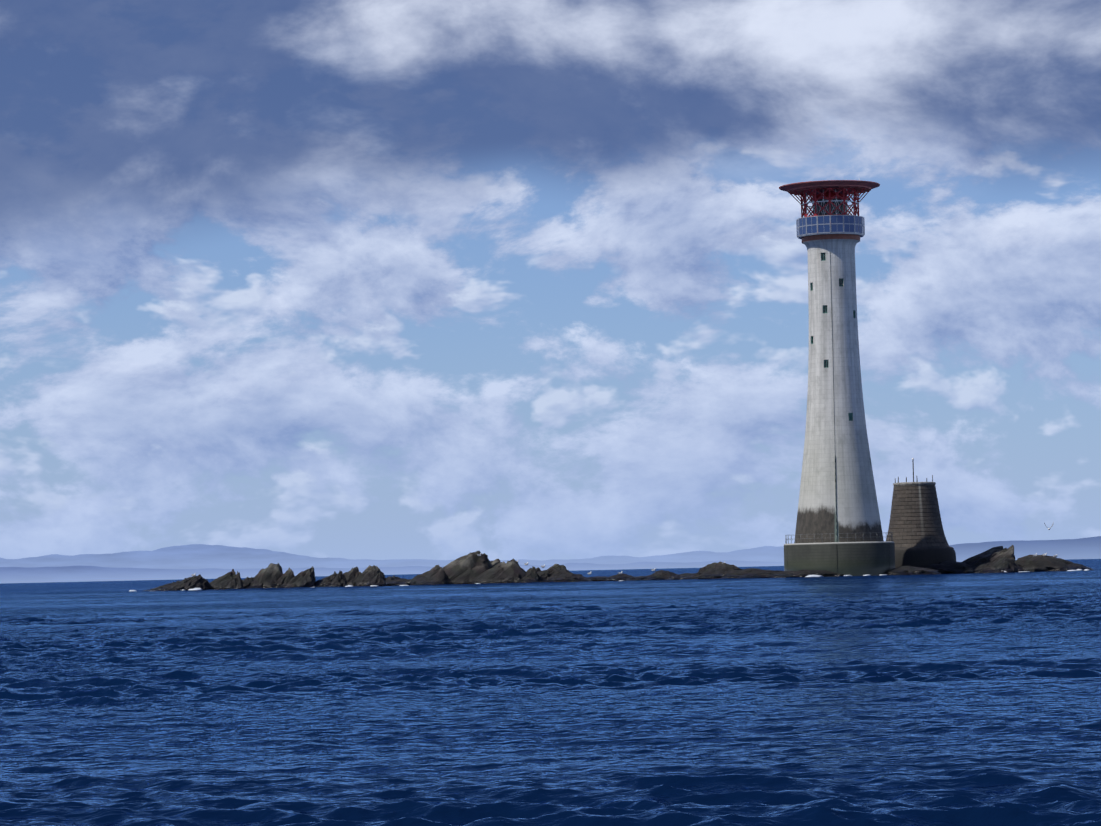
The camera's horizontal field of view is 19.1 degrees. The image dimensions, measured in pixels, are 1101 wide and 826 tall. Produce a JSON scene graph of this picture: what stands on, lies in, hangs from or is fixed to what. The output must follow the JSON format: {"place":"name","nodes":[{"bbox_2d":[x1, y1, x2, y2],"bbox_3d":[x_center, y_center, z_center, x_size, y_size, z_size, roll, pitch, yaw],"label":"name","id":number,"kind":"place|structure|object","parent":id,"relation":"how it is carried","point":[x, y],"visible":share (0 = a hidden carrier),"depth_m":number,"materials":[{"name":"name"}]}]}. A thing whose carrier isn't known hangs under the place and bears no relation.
{"place":"outdoors","nodes":[
{"label":"outdoors","id":0,"kind":"place"},
{"bbox_2d":[0,544,783,568],"bbox_3d":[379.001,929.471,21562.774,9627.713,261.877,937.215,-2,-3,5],"label":"coast hills","id":1,"kind":"structure","parent":0,"point":[197,556],"depth_m":21888.73,"materials":[{"name":"grey"}]},
{"bbox_2d":[0,560,783,583],"bbox_3d":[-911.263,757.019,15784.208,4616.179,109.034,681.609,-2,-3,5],"label":"coast hills","id":2,"kind":"structure","parent":0,"point":[50,574],"depth_m":15882.21,"materials":[{"name":"blue"}]},
{"bbox_2d":[0,595,1100,825],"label":"sea","id":3,"kind":"structure","parent":0,"point":[980,711],"depth_m":32.44,"materials":[{"name":"liquid"}]},
{"bbox_2d":[0,565,1100,618],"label":"sea","id":4,"kind":"structure","parent":0,"point":[109,602],"depth_m":201.24,"materials":[{"name":"liquid"}]},
{"bbox_2d":[130,569,1089,590],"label":"sea foam","id":5,"kind":"object","parent":4,"relation":"on","point":[623,580],"visible":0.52,"depth_m":395.76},
{"bbox_2d":[144,545,1093,590],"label":"reef rocks","id":6,"kind":"object","parent":4,"relation":"on","point":[472,568],"visible":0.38,"depth_m":404.02,"materials":[{"name":"brown stone"}]},
{"bbox_2d":[784,541,894,575],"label":"lighthouse base","id":7,"kind":"object","parent":4,"relation":"on","point":[875,558],"visible":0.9,"depth_m":391.73,"materials":[{"name":"concrete"}]},
{"bbox_2d":[794,239,883,542],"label":"tower shaft","id":8,"kind":"object","parent":7,"relation":"on","point":[854,500],"visible":1,"depth_m":395.66,"materials":[{"name":"grey concrete"}]},
{"bbox_2d":[801,234,859,241],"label":"gallery cornice","id":9,"kind":"structure","parent":8,"relation":"on","point":[830,236],"depth_m":396.37,"materials":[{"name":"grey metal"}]},
{"bbox_2d":[798,232,863,238],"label":"gallery floor","id":10,"kind":"structure","parent":9,"relation":"on","point":[859,234],"depth_m":396.36,"materials":[{"name":"metal"}]},
{"bbox_2d":[789,187,869,229],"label":"helipad support framework","id":11,"kind":"object","parent":10,"relation":"on","point":[804,200],"depth_m":397.35,"materials":[{"name":"red metal"}]},
{"bbox_2d":[779,180,879,195],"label":"helideck","id":12,"kind":"object","parent":11,"relation":"on","point":[800,187],"visible":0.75,"depth_m":396.02,"materials":[{"name":"red metal"}]},
{"bbox_2d":[811,191,848,230],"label":"lantern roof","id":13,"kind":"structure","parent":10,"relation":"on","point":[832,194],"depth_m":397.92,"materials":[{"name":"red metal"}]},
{"bbox_2d":[813,199,846,214],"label":"lantern room","id":14,"kind":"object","parent":13,"relation":"attached to","point":[826,213],"depth_m":397.83,"materials":[{"name":"black glass"}]},
{"bbox_2d":[813,199,847,215],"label":"lantern glazing bars","id":15,"kind":"object","parent":13,"relation":"attached to","point":[832,205],"visible":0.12,"depth_m":397.82,"materials":[{"name":"metal"}]},
{"bbox_2d":[796,215,864,236],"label":"solar panel frames","id":16,"kind":"structure","parent":10,"relation":"attached to","point":[817,224],"depth_m":396.35,"materials":[{"name":"silver metal"}]},
{"bbox_2d":[797,216,864,235],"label":"solar panels","id":17,"kind":"object","parent":16,"relation":"in","point":[834,227],"visible":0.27,"depth_m":395.99,"materials":[{"name":"blue glass"}]},
{"bbox_2d":[811,252,854,420],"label":"window frames","id":18,"kind":"structure","parent":8,"relation":"in","point":[826,312],"depth_m":396.63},
{"bbox_2d":[812,253,841,366],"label":"tower window panes","id":19,"kind":"object","parent":18,"relation":"in","point":[840,283],"depth_m":396.60,"materials":[{"name":"black glass"}]},
{"bbox_2d":[785,532,892,543],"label":"railing","id":20,"kind":"object","parent":7,"relation":"on","point":[786,539],"visible":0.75,"depth_m":393.47,"materials":[{"name":"metal"}]},
{"bbox_2d":[886,458,955,567],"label":"ruined tower stump","id":21,"kind":"object","parent":4,"relation":"on","point":[915,529],"visible":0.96,"depth_m":408.03,"materials":[{"name":"stone"}]},
{"bbox_2d":[0,559,1100,589],"bbox_3d":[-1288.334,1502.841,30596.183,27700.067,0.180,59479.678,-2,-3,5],"label":"sea","id":22,"kind":"structure","parent":0,"point":[134,583],"depth_m":1687.24,"materials":[{"name":"liquid"}]},
{"bbox_2d":[0,0,1100,560],"label":"sky","id":23,"kind":"structure","parent":0,"point":[347,279],"materials":[{"name":"blue"}]},
{"bbox_2d":[192,553,1057,575],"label":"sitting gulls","id":24,"kind":"object","parent":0,"point":[655,568],"depth_m":405.11,"materials":[{"name":"white"}]},
{"bbox_2d":[830,263,836,541],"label":"tower conductor","id":25,"kind":"object","parent":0,"point":[834,434],"visible":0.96,"depth_m":393.75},
{"bbox_2d":[949,536,1100,561],"bbox_3d":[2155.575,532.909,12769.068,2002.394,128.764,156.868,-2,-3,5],"label":"coast hills","id":26,"kind":"structure","parent":0,"point":[1081,548],"depth_m":12843.83,"materials":[{"name":"blue"}]}
]}

